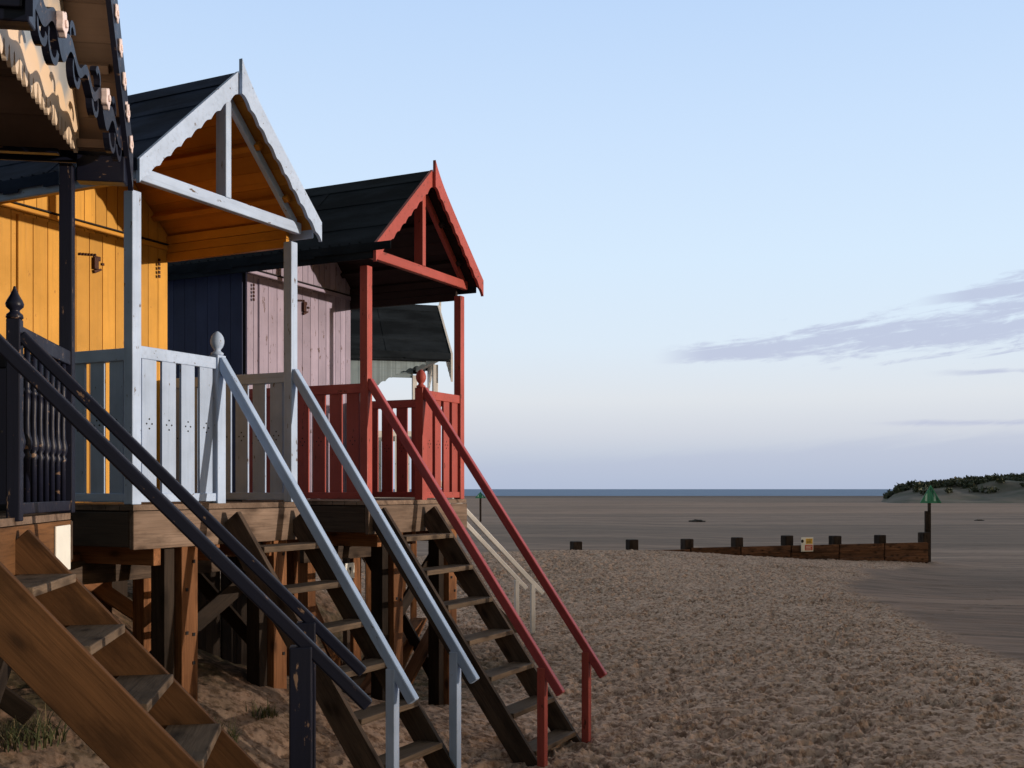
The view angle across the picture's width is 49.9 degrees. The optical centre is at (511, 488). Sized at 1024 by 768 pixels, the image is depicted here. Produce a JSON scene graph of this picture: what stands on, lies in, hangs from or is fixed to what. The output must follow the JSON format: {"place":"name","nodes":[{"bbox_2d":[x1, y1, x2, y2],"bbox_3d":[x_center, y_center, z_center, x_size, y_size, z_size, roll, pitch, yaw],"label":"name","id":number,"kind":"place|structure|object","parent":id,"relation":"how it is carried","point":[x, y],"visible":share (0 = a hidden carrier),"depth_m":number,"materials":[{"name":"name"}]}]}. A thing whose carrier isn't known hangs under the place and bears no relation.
{"place":"outdoors","nodes":[
{"label":"outdoors","id":0,"kind":"place"},
{"bbox_2d":[0,496,1023,767],"bbox_3d":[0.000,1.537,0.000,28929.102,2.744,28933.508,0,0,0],"label":"sand ground","id":1,"kind":"structure","parent":0,"point":[716,660],"depth_m":16.09,"materials":[{"name":"beige sand"}]},
{"bbox_2d":[0,703,69,752],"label":"grass tuft","id":2,"kind":"object","parent":1,"relation":"on","point":[43,734],"visible":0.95,"depth_m":6.54,"materials":[{"name":"green plant"}]},
{"bbox_2d":[0,0,371,767],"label":"beach hut","id":3,"kind":"object","parent":1,"relation":"on","point":[86,666],"visible":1,"depth_m":5.61,"materials":[{"name":"black wood"}]},
{"bbox_2d":[55,525,70,568],"bbox_3d":[-2.649,0.350,6.487,0.012,0.270,0.340,0,0,-9],"label":"notice board","id":4,"kind":"object","parent":3,"relation":"attached to","point":[63,544],"visible":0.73,"depth_m":6.48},
{"bbox_2d":[0,58,478,767],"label":"beach hut","id":5,"kind":"object","parent":1,"relation":"on","point":[214,174],"visible":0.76,"depth_m":8.27,"materials":[{"name":"white wood"}]},
{"bbox_2d":[16,214,160,492],"bbox_3d":[-3.344,-0.985,8.811,0.050,2.120,1.440,0,0,26],"label":"door","id":6,"kind":"structure","parent":5,"relation":"in","point":[99,260],"depth_m":8.70,"materials":[{"name":"yellow paint"}]},
{"bbox_2d":[214,717,268,742],"bbox_3d":[-2.045,1.660,7.561,0.698,0.240,0.693,0,0,0],"label":"grass tuft","id":7,"kind":"object","parent":1,"relation":"on","point":[233,735],"visible":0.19,"depth_m":7.61,"materials":[{"name":"green plant"}]},
{"bbox_2d":[246,697,286,719],"bbox_3d":[-1.867,1.650,8.321,0.383,0.134,0.375,0,0,19],"label":"grass tuft","id":8,"kind":"object","parent":1,"relation":"on","point":[269,711],"visible":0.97,"depth_m":8.28,"materials":[{"name":"green plant"}]},
{"bbox_2d":[343,558,353,692],"bbox_3d":[-1.483,1.378,9.897,0.065,1.515,0.140,0,0,26],"label":"post","id":9,"kind":"object","parent":1,"relation":"on","point":[348,565],"visible":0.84,"depth_m":9.88,"materials":[{"name":"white wood"}]},
{"bbox_2d":[364,683,370,694],"bbox_3d":[-1.300,1.912,11.249,0.170,0.026,0.900,0,14,12],"label":"loose board","id":10,"kind":"object","parent":1,"relation":"on","point":[367,691],"visible":0.19,"depth_m":10.89,"materials":[{"name":"brown wood"}]},
{"bbox_2d":[167,160,606,767],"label":"beach hut","id":11,"kind":"object","parent":1,"relation":"on","point":[393,240],"visible":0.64,"depth_m":10.62,"materials":[{"name":"red wood"}]},
{"bbox_2d":[253,279,332,491],"bbox_3d":[-2.201,-0.985,11.193,0.050,2.120,1.326,0,0,26],"label":"door","id":12,"kind":"structure","parent":11,"relation":"in","point":[314,311],"depth_m":11.35,"materials":[{"name":"purple paint"}]},
{"bbox_2d":[360,619,422,690],"bbox_3d":[-1.283,1.732,11.571,0.170,0.025,1.200,0,30,28],"label":"loose board","id":13,"kind":"object","parent":1,"relation":"on","point":[416,624],"visible":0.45,"depth_m":11.68,"materials":[{"name":"brown wood"}]},
{"bbox_2d":[403,617,426,669],"bbox_3d":[-1.155,1.754,11.632,0.170,0.026,1.100,0,38,20],"label":"loose board","id":14,"kind":"object","parent":1,"relation":"on","point":[408,648],"visible":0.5,"depth_m":11.69,"materials":[{"name":"brown wood"}]},
{"bbox_2d":[404,627,427,683],"bbox_3d":[-0.937,1.693,11.548,0.170,1.000,0.025,0,-45,32],"label":"loose board","id":15,"kind":"object","parent":1,"relation":"on","point":[415,663],"visible":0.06,"depth_m":11.46,"materials":[{"name":"brown wood"}]},
{"bbox_2d":[342,302,543,633],"bbox_3d":[-2.339,-0.233,18.021,5.463,5.865,2.026,0,0,-16],"label":"beach hut","id":16,"kind":"object","parent":1,"relation":"on","point":[408,341],"visible":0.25,"depth_m":17.59,"materials":[{"name":"white wood"}]},
{"bbox_2d":[475,492,485,521],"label":"beacon","id":17,"kind":"object","parent":1,"relation":"on","point":[480,495],"visible":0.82,"depth_m":87.92,"materials":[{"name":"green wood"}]},
{"bbox_2d":[689,519,704,521],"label":"driftwood lump","id":18,"kind":"object","parent":1,"relation":"on","point":[695,520],"visible":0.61,"depth_m":91.39,"materials":[{"name":"brown wood"}]},
{"bbox_2d":[570,532,929,562],"bbox_3d":[8.839,2.425,38.697,14.866,1.584,0.410,0,0,-22],"label":"groyne","id":19,"kind":"object","parent":1,"relation":"on","point":[879,549],"visible":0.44,"depth_m":39.61,"materials":[{"name":"brown wood"}]},
{"bbox_2d":[801,537,812,551],"bbox_3d":[10.478,1.970,39.061,0.530,0.500,0.022,0,0,-22],"label":"warning sign","id":20,"kind":"object","parent":19,"relation":"attached to","point":[806,544],"visible":1,"depth_m":39.05,"materials":[{"name":"white metal"}]},
{"bbox_2d":[920,485,940,561],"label":"beacon","id":21,"kind":"object","parent":1,"relation":"on","point":[930,497],"visible":0.73,"depth_m":41.60,"materials":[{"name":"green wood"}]},
{"bbox_2d":[118,0,1023,488],"label":"sky","id":22,"kind":"structure","parent":0,"point":[713,244],"materials":[{"name":"blue"}]},
{"bbox_2d":[381,489,892,495],"bbox_3d":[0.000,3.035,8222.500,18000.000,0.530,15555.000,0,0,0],"label":"sea","id":23,"kind":"structure","parent":0,"point":[683,492],"depth_m":870.71,"materials":[{"name":"liquid"}]},
{"bbox_2d":[881,480,1023,502],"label":"dune","id":24,"kind":"structure","parent":0,"point":[1009,491],"depth_m":225.36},
{"bbox_2d":[883,472,1023,498],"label":"dune scrub","id":25,"kind":"object","parent":24,"relation":"on","point":[972,482],"visible":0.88,"depth_m":241.44,"materials":[{"name":"green plant"}]}
]}

